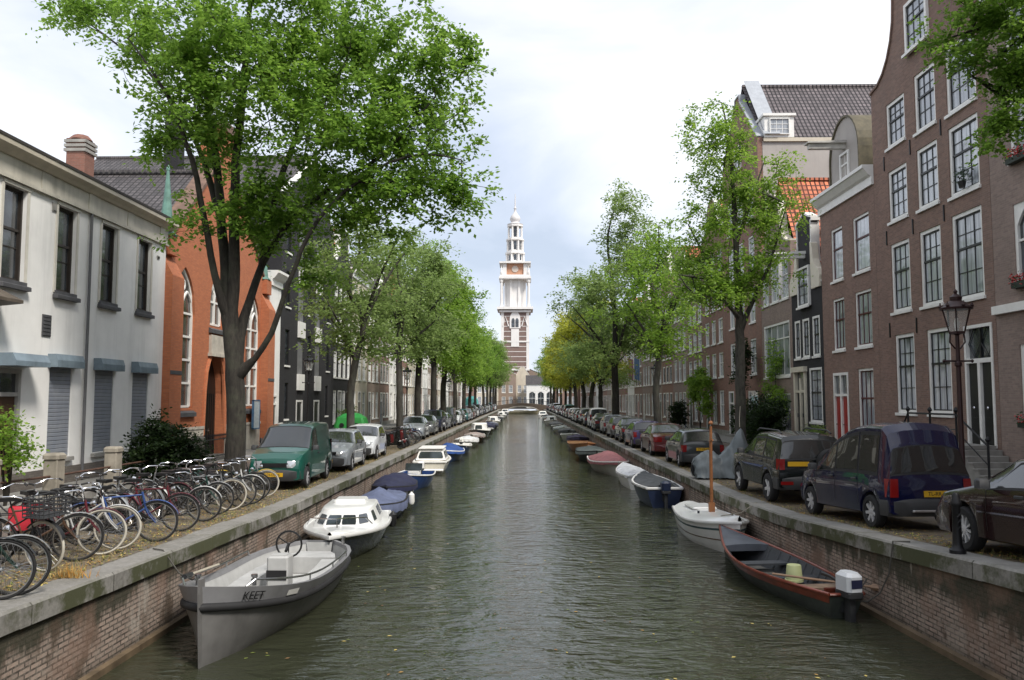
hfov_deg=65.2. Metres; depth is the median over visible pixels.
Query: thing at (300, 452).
parked van
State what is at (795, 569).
bucket
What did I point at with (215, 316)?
window
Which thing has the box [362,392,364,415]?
window
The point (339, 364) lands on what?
window
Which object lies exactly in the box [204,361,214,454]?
door
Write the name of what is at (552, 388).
street tree
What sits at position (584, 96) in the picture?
sky
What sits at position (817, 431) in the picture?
potted bush
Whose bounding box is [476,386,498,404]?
end house
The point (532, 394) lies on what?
window
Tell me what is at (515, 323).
belfry window
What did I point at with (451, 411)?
parked car
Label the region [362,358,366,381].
window
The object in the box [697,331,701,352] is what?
window
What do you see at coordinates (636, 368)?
flagpole banners
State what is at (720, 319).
window
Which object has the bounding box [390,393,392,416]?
window
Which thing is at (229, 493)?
bicycle
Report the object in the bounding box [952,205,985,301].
window
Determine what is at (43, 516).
bicycle
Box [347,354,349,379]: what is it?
window
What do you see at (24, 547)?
bicycle
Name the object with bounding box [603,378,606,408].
canal house
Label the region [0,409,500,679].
quay wall
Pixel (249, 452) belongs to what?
pavement
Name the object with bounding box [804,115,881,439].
red sash house
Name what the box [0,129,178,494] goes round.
white house
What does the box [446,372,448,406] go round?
canal house
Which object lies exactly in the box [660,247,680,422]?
canal house
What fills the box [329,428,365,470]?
parked car
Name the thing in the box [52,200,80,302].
window
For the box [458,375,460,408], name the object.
canal house
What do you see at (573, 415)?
parked car
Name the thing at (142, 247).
window
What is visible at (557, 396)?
street tree
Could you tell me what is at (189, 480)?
bicycle
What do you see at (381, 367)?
window
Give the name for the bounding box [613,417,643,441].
parked car
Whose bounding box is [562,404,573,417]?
parked car
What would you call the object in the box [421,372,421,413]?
canal house
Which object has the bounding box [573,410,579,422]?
parked car
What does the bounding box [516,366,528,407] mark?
end house
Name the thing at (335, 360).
window
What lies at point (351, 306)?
street tree
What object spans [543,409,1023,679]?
quay wall
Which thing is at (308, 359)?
street lamp
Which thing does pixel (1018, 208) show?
window
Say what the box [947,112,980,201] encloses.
window
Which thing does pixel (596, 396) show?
canal house
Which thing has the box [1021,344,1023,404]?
window
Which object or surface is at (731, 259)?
window
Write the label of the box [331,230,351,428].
canal house
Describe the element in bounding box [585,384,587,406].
canal house
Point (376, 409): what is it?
window
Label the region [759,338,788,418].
climbing plant
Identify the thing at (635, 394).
window
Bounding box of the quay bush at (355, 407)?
[336,405,362,416]
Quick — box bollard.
[949,493,966,554]
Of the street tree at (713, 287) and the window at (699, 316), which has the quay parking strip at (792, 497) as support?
the street tree at (713, 287)
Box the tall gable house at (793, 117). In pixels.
[722,81,875,436]
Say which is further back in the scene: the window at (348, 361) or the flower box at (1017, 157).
the window at (348, 361)
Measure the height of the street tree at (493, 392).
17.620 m
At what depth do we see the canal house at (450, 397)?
151.40 m
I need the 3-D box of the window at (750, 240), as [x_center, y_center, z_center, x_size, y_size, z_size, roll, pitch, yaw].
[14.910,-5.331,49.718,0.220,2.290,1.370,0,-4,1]
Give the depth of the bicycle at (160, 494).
16.35 m
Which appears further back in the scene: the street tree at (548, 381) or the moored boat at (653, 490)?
the street tree at (548, 381)
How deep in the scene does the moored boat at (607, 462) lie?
39.16 m
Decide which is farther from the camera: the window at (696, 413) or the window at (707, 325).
the window at (696, 413)
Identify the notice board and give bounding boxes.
[251,400,260,428]
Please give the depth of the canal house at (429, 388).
117.37 m
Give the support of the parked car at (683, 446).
on the quay parking strip at (792, 497)
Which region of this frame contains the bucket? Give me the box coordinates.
[785,563,803,582]
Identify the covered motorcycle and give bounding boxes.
[691,428,747,478]
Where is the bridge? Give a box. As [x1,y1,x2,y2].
[497,399,546,410]
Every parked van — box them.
[249,421,331,487]
[800,422,971,527]
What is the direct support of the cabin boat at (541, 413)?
on the canal water
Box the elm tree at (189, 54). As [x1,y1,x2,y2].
[25,0,506,493]
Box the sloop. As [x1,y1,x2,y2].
[178,530,350,668]
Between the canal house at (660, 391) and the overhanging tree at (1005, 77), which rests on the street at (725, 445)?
the overhanging tree at (1005, 77)
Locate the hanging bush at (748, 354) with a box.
[727,337,756,389]
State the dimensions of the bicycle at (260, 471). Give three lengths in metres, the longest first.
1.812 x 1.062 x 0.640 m
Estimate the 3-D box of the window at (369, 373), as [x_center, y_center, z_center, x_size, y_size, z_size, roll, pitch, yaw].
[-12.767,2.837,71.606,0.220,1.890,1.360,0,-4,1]
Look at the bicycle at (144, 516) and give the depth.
14.86 m
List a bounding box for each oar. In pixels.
[182,563,219,578]
[772,573,878,590]
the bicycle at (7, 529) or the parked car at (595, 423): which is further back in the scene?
the parked car at (595, 423)
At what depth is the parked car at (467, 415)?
91.23 m
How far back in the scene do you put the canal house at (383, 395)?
78.96 m
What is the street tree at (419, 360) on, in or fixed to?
on the ground
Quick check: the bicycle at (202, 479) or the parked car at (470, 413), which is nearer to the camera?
the bicycle at (202, 479)
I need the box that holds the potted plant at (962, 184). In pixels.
[950,164,973,188]
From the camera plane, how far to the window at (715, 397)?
59.45 m
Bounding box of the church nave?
[529,369,540,374]
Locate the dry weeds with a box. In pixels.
[39,560,98,578]
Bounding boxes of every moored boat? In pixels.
[361,487,414,516]
[371,472,417,494]
[400,461,435,490]
[443,443,464,461]
[453,437,471,452]
[454,435,478,447]
[464,432,484,441]
[485,421,494,430]
[549,421,563,427]
[553,425,570,433]
[558,428,575,435]
[560,433,577,440]
[566,434,588,440]
[567,441,595,450]
[575,445,606,461]
[587,450,628,476]
[615,462,647,489]
[631,470,683,508]
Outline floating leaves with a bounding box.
[244,455,866,679]
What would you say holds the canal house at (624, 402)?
on the ground
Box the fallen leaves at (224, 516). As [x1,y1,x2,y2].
[0,459,376,595]
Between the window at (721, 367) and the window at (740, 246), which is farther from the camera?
the window at (721, 367)
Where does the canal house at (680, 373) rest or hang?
on the ground
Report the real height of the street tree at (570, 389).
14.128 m
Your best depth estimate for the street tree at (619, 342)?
59.55 m
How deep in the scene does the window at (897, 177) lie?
30.41 m
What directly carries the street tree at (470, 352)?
on the quay parking strip at (291, 484)
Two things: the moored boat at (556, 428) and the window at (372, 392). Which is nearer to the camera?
the window at (372, 392)
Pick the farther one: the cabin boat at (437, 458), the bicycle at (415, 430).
the bicycle at (415, 430)
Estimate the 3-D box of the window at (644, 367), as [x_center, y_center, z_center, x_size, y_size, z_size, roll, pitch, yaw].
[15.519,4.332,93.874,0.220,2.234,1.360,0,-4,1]
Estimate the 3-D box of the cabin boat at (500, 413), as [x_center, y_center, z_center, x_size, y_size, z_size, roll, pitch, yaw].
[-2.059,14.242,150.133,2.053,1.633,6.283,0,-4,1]
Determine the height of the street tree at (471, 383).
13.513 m
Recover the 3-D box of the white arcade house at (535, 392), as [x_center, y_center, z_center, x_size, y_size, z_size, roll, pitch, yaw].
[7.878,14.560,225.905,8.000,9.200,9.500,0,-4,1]
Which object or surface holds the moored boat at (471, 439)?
on the canal water
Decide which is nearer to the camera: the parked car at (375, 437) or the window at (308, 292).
the parked car at (375, 437)
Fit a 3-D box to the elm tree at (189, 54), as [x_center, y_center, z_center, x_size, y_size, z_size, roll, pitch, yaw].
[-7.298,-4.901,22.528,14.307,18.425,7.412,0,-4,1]
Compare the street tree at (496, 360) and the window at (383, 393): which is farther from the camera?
the street tree at (496, 360)
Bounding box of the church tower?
[497,196,532,373]
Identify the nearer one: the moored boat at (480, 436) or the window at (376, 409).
the moored boat at (480, 436)
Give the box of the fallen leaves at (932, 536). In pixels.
[662,460,1023,562]
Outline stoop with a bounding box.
[904,406,1011,485]
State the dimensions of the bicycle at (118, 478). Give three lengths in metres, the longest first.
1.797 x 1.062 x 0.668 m
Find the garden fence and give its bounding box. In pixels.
[0,437,204,517]
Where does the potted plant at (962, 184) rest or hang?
on the brown neck gable house at (934, 236)
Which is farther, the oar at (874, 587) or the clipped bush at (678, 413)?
the clipped bush at (678, 413)
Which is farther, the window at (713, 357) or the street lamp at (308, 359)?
the window at (713, 357)
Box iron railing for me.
[198,433,225,461]
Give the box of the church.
[94,123,275,454]
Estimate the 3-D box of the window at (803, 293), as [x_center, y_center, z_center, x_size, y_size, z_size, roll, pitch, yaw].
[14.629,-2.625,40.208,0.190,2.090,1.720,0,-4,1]
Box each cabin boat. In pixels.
[413,445,450,474]
[468,423,490,437]
[485,416,499,423]
[496,411,505,418]
[509,410,538,413]
[538,411,546,417]
[544,416,557,425]
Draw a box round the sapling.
[0,406,49,505]
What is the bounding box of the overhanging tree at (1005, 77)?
[905,0,1023,166]
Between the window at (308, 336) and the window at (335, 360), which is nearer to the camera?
the window at (308, 336)
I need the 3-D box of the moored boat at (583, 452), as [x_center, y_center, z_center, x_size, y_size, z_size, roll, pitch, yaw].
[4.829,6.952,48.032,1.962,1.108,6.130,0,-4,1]
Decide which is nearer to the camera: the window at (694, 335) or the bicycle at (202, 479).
the bicycle at (202, 479)
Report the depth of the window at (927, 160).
28.21 m
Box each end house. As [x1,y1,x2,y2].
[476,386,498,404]
[498,371,515,407]
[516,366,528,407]
[555,387,578,407]
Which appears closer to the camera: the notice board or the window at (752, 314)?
the notice board
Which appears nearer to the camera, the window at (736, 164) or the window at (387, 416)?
the window at (736, 164)
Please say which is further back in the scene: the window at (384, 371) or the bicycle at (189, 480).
the window at (384, 371)
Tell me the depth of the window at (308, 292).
51.63 m
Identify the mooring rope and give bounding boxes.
[153,548,194,579]
[721,502,756,515]
[856,541,909,601]
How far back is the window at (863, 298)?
33.53 m
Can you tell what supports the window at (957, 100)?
in the brown neck gable house at (934, 236)
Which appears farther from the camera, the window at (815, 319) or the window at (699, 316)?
the window at (699, 316)
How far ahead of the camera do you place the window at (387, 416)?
80.83 m
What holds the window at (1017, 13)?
in the grey brick house at (1007, 198)
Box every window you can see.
[0,177,31,291]
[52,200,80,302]
[97,219,120,311]
[135,235,154,318]
[180,269,196,416]
[209,286,222,334]
[245,300,260,413]
[284,329,289,366]
[284,383,288,420]
[285,271,291,309]
[287,232,292,255]
[307,336,311,369]
[308,292,310,316]
[325,386,328,416]
[326,343,329,372]
[333,351,337,378]
[333,390,335,424]
[338,353,341,378]
[342,353,346,379]
[342,391,344,412]
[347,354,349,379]
[358,355,361,380]
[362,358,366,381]
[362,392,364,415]
[368,361,371,381]
[372,362,375,382]
[372,392,374,419]
[375,392,378,418]
[376,363,378,382]
[380,363,382,383]
[383,363,385,383]
[383,393,385,417]
[386,364,388,383]
[386,393,388,417]
[390,366,392,384]
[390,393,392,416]
[509,385,512,392]
[512,318,518,326]
[529,391,535,403]
[537,391,543,404]
[546,391,552,403]
[635,394,636,413]
[640,394,641,414]
[643,367,644,386]
[645,394,647,415]
[647,366,649,385]
[648,394,649,415]
[662,367,664,383]
[663,393,665,417]
[666,366,668,383]
[669,365,671,383]
[670,393,672,416]
[674,360,676,382]
[678,361,681,382]
[682,358,685,381]
[688,335,691,354]
[689,361,691,375]
[693,333,696,352]
[693,397,697,421]
[694,360,696,373]
[697,303,700,323]
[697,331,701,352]
[704,323,709,347]
[706,355,709,376]
[711,320,715,345]
[712,354,716,378]
[713,391,717,424]
[717,317,722,343]
[718,352,723,378]
[719,390,724,425]
[729,249,733,280]
[729,302,734,330]
[730,344,735,377]
[734,145,741,171]
[739,243,743,274]
[748,390,757,409]
[749,235,753,266]
[749,287,755,324]
[750,338,756,375]
[762,267,768,308]
[764,320,790,379]
[770,263,778,305]
[777,393,790,430]
[779,259,788,301]
[794,320,800,360]
[796,265,810,309]
[802,318,810,359]
[809,367,823,424]
[812,315,820,357]
[830,226,843,284]
[832,297,845,352]
[852,212,870,276]
[854,288,873,349]
[859,368,874,425]
[884,93,905,152]
[887,163,908,225]
[890,238,912,315]
[895,332,917,415]
[901,0,929,58]
[913,61,936,137]
[915,139,939,213]
[919,225,943,309]
[927,326,953,417]
[944,35,977,119]
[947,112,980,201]
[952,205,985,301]
[1006,7,1023,48]
[1009,90,1023,156]
[1014,201,1023,280]
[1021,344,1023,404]
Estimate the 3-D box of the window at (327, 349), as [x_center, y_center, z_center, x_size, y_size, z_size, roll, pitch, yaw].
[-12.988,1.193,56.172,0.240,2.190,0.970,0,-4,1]
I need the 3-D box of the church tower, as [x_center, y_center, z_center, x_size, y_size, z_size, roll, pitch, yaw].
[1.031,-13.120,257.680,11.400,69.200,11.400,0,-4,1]
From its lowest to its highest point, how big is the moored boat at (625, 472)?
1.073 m
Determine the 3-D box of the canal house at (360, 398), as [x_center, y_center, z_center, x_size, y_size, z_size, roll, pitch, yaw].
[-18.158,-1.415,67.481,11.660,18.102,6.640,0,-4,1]
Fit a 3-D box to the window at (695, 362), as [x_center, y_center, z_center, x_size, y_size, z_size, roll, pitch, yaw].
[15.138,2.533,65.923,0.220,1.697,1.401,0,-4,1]
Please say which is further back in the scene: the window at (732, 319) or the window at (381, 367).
the window at (381, 367)
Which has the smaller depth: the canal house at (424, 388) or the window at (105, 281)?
the window at (105, 281)
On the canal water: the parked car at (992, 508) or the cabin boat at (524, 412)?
the cabin boat at (524, 412)
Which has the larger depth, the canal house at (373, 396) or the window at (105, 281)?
the canal house at (373, 396)
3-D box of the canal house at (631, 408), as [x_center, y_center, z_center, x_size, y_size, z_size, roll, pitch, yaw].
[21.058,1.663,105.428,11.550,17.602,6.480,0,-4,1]
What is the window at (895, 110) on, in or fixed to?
in the brown neck gable house at (934, 236)
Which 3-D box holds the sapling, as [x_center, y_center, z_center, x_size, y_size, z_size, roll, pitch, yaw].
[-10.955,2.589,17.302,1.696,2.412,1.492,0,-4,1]
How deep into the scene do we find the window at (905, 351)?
29.87 m
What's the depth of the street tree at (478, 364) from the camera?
96.84 m
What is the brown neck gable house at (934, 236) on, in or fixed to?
on the ground
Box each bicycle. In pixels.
[0,483,57,555]
[0,488,103,563]
[0,489,70,571]
[0,525,51,595]
[0,537,36,599]
[8,485,126,554]
[12,478,100,542]
[28,482,141,549]
[48,472,131,534]
[61,478,178,545]
[73,469,136,526]
[104,467,165,522]
[105,474,200,531]
[117,465,194,515]
[128,462,205,511]
[141,468,221,521]
[151,465,233,514]
[153,460,213,508]
[167,464,246,511]
[169,459,230,504]
[181,457,243,500]
[181,462,256,507]
[194,460,265,503]
[195,458,270,500]
[211,456,278,496]
[392,426,415,445]
[394,426,416,444]
[395,424,421,441]
[397,425,419,443]
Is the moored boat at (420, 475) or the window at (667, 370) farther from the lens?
the window at (667, 370)
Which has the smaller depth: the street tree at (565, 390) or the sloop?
the sloop
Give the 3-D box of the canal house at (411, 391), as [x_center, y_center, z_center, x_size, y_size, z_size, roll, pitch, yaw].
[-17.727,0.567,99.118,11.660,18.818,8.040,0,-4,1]
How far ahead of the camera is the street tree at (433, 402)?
63.85 m
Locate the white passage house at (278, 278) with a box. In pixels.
[267,270,288,424]
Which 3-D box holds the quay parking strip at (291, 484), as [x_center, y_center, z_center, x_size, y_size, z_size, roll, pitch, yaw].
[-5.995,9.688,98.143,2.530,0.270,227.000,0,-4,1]
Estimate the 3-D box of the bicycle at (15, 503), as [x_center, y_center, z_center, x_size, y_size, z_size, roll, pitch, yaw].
[-7.842,2.909,13.546,1.822,1.062,0.601,-1,-1,9]
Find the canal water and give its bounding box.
[97,414,985,679]
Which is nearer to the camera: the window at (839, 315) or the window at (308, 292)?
the window at (839, 315)
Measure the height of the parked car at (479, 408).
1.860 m
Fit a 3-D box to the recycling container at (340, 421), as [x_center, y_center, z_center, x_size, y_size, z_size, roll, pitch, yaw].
[-8.894,4.914,44.363,1.700,1.750,1.440,0,-4,1]
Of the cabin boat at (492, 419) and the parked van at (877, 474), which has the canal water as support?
the cabin boat at (492, 419)
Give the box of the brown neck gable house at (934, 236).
[869,0,1001,449]
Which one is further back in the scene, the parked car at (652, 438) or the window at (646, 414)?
the window at (646, 414)
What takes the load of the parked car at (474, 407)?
on the quay parking strip at (291, 484)
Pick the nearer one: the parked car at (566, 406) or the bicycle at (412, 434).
the bicycle at (412, 434)
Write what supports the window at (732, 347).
in the tall gable house at (793, 117)
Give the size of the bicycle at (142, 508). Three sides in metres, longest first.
1.823 x 1.044 x 0.554 m
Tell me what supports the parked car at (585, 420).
on the quay parking strip at (792, 497)
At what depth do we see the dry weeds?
10.54 m
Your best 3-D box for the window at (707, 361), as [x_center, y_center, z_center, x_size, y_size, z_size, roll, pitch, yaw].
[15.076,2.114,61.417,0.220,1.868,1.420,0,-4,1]
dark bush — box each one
[728,391,777,443]
[746,396,791,443]
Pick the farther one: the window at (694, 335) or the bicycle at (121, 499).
the window at (694, 335)
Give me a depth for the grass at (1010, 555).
14.15 m
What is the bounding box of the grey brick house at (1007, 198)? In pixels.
[978,0,1023,462]
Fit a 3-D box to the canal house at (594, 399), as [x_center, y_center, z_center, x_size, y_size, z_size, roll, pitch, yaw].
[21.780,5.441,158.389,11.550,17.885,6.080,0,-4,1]
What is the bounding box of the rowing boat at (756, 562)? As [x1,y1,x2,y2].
[719,524,864,621]
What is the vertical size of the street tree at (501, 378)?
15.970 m
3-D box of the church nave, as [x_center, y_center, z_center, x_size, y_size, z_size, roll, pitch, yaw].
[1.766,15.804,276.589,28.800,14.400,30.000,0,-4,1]
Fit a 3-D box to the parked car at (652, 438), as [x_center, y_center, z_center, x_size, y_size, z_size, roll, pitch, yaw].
[7.222,4.664,38.073,2.140,1.459,4.666,0,-4,1]
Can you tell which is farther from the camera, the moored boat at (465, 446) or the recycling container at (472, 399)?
the recycling container at (472, 399)
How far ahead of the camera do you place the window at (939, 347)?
27.43 m
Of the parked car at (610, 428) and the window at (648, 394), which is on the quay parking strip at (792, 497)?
the parked car at (610, 428)
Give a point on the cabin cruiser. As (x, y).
(361, 523)
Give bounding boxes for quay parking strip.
[0,409,497,595]
[548,410,1023,562]
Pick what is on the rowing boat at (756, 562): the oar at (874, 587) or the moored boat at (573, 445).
the oar at (874, 587)
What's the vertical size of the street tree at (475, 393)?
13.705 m
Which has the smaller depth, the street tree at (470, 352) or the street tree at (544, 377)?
the street tree at (470, 352)
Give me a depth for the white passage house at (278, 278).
44.40 m
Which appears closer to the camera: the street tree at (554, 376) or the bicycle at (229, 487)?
the bicycle at (229, 487)
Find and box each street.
[1,429,394,538]
[723,443,934,518]
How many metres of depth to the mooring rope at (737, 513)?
19.03 m
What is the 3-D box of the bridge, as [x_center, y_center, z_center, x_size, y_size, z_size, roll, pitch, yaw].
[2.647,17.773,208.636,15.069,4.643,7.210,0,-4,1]
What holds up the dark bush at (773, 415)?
on the pavement at (726, 439)
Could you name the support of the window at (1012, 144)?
in the grey brick house at (1007, 198)
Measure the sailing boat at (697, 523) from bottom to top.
3.381 m
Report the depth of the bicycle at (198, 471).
20.12 m
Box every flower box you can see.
[1003,144,1023,165]
[1008,269,1023,288]
[1014,411,1023,427]
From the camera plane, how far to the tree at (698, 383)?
58.87 m
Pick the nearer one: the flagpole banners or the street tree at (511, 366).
the flagpole banners
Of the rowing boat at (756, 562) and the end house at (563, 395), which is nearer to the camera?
the rowing boat at (756, 562)
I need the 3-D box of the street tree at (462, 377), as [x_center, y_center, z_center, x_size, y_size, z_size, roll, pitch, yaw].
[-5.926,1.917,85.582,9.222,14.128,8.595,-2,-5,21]
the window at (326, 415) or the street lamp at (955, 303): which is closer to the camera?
the street lamp at (955, 303)
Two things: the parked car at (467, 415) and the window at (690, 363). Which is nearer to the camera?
the window at (690, 363)
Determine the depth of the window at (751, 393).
49.84 m
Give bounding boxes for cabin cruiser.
[302,496,396,559]
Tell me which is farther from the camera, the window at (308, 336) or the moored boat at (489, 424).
the moored boat at (489, 424)
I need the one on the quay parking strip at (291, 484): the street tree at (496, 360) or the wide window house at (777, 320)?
the street tree at (496, 360)
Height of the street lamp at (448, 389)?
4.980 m
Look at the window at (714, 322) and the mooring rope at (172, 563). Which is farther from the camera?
the window at (714, 322)
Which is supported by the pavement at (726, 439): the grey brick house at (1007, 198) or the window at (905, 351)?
the grey brick house at (1007, 198)
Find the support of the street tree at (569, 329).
on the ground
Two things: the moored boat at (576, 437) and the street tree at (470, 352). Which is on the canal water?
the moored boat at (576, 437)
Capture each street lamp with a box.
[302,353,314,420]
[403,366,411,415]
[446,379,451,406]
[938,289,973,477]
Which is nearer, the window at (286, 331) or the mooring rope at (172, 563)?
the mooring rope at (172, 563)
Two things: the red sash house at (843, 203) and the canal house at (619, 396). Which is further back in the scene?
the canal house at (619, 396)
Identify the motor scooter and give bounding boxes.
[385,428,409,446]
[385,429,403,448]
[385,429,406,447]
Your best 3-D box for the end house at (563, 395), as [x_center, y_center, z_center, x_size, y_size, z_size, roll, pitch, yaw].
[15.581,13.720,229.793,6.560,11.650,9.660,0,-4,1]
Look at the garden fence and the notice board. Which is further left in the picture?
the garden fence
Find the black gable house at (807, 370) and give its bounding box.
[774,212,825,432]
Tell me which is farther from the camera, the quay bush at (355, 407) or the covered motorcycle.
the quay bush at (355, 407)
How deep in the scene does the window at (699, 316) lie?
64.80 m
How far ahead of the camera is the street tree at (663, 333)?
44.48 m
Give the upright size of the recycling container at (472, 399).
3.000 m
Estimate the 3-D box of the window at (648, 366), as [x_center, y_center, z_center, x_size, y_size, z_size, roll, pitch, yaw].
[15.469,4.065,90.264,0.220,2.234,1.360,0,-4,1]
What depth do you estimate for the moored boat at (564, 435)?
69.90 m
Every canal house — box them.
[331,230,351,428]
[350,261,389,424]
[351,267,373,416]
[367,293,379,423]
[388,275,407,417]
[389,321,395,423]
[407,338,415,415]
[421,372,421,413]
[422,355,427,413]
[427,357,430,409]
[437,364,441,408]
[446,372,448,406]
[449,373,451,406]
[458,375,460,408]
[580,388,581,408]
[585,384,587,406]
[588,384,589,406]
[593,384,595,406]
[596,382,597,406]
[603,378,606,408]
[607,336,611,413]
[617,315,620,414]
[621,321,627,415]
[627,297,639,416]
[634,312,642,417]
[642,284,660,419]
[649,306,662,422]
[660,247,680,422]
[672,246,700,427]
[685,258,704,427]
[702,198,727,434]
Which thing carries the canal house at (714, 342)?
on the ground
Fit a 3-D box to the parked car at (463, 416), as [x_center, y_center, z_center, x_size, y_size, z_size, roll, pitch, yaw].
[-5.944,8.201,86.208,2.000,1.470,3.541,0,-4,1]
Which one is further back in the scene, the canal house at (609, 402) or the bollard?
the canal house at (609, 402)
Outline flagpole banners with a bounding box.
[628,354,645,380]
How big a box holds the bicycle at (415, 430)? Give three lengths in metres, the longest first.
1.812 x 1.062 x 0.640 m
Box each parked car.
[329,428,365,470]
[349,423,386,459]
[403,416,429,438]
[421,414,438,434]
[423,409,446,431]
[439,407,456,426]
[445,412,450,429]
[456,410,462,424]
[457,409,465,422]
[461,408,473,419]
[462,409,469,421]
[466,405,477,417]
[470,408,475,418]
[471,404,481,415]
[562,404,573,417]
[564,407,573,417]
[567,408,579,418]
[570,409,579,421]
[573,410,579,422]
[577,407,589,424]
[581,411,588,426]
[585,407,606,428]
[589,413,609,430]
[598,414,621,434]
[605,416,628,437]
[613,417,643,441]
[623,420,658,447]
[639,423,682,454]
[665,428,723,466]
[732,427,836,501]
[935,458,1023,551]
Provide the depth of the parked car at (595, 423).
64.01 m
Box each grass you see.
[0,443,411,594]
[643,451,1023,561]
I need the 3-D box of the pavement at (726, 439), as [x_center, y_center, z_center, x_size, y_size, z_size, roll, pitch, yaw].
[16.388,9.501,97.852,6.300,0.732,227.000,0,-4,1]
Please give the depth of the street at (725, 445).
43.72 m
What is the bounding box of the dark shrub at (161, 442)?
[120,403,217,482]
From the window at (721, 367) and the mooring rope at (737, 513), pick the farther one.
the window at (721, 367)
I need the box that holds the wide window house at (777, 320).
[760,177,828,430]
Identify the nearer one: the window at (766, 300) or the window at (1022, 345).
the window at (1022, 345)
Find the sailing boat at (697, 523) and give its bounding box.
[672,421,749,552]
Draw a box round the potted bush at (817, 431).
[800,423,828,434]
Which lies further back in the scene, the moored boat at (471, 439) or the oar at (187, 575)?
the moored boat at (471, 439)
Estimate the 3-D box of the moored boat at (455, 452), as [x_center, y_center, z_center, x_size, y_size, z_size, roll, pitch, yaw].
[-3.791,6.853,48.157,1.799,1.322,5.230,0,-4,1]
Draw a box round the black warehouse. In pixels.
[94,108,334,428]
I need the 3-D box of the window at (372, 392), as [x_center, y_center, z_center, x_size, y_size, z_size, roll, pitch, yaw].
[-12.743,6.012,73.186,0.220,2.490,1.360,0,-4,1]
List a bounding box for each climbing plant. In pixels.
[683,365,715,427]
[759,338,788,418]
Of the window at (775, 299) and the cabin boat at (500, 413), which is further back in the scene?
the cabin boat at (500, 413)
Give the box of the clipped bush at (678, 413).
[666,399,690,427]
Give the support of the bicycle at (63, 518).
on the quay parking strip at (291, 484)
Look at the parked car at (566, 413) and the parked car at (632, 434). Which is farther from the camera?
the parked car at (566, 413)
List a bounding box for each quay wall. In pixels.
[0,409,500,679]
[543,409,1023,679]
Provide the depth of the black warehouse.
49.65 m
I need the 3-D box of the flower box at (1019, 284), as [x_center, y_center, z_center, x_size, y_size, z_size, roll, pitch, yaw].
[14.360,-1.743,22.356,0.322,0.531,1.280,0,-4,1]
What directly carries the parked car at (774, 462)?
on the quay parking strip at (792, 497)
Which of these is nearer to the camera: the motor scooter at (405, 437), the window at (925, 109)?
the window at (925, 109)
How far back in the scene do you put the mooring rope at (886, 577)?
12.91 m
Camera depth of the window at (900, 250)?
30.20 m
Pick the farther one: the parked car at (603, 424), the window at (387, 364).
the window at (387, 364)
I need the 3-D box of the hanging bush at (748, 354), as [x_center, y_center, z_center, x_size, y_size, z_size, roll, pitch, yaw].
[13.973,2.856,48.065,1.955,6.542,1.810,3,-5,-37]
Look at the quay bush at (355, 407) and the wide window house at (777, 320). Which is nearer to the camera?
the wide window house at (777, 320)
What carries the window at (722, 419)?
in the canal house at (714, 342)
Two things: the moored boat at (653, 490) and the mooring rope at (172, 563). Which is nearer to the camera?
the mooring rope at (172, 563)
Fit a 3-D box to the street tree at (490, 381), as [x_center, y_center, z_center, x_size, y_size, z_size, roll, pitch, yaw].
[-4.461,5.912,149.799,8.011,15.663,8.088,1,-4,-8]
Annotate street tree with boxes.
[279,202,433,427]
[334,224,476,429]
[369,231,469,436]
[386,238,482,409]
[392,256,494,411]
[411,303,498,409]
[438,307,487,408]
[452,330,500,406]
[460,334,499,403]
[468,331,510,407]
[484,341,519,404]
[485,333,507,406]
[485,335,514,402]
[491,336,510,405]
[532,345,555,402]
[533,362,563,404]
[535,336,558,402]
[536,343,551,403]
[537,348,580,404]
[540,295,640,407]
[540,303,628,421]
[542,313,595,407]
[542,337,571,403]
[544,178,679,414]
[549,265,640,407]
[580,217,713,422]
[657,91,820,437]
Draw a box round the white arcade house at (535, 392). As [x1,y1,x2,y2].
[526,375,552,407]
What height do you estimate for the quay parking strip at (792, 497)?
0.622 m
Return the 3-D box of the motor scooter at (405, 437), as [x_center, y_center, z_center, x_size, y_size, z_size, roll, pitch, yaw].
[-6.229,5.248,43.126,1.660,0.994,0.647,-2,-5,21]
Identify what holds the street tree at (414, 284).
on the ground
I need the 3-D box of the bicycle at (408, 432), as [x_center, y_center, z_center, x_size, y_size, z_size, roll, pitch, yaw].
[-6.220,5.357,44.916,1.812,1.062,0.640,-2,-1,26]
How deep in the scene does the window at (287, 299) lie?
47.02 m
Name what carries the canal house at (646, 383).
on the ground
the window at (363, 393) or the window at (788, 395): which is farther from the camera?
the window at (363, 393)
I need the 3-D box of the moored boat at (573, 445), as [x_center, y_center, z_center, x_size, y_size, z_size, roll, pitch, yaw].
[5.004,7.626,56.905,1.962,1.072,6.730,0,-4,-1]
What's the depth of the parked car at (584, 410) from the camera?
80.18 m
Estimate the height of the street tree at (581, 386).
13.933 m
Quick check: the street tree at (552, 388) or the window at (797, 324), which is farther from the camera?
the street tree at (552, 388)
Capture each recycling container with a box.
[334,413,367,427]
[466,396,478,404]
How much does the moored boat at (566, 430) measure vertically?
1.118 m
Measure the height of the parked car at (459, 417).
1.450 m
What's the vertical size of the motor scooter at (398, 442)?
0.994 m
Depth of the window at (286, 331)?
46.81 m
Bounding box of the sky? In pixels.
[0,0,890,410]
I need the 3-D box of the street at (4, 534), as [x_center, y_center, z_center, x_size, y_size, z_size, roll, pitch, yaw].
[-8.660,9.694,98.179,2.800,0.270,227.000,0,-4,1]
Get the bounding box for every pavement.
[0,423,395,505]
[683,428,748,444]

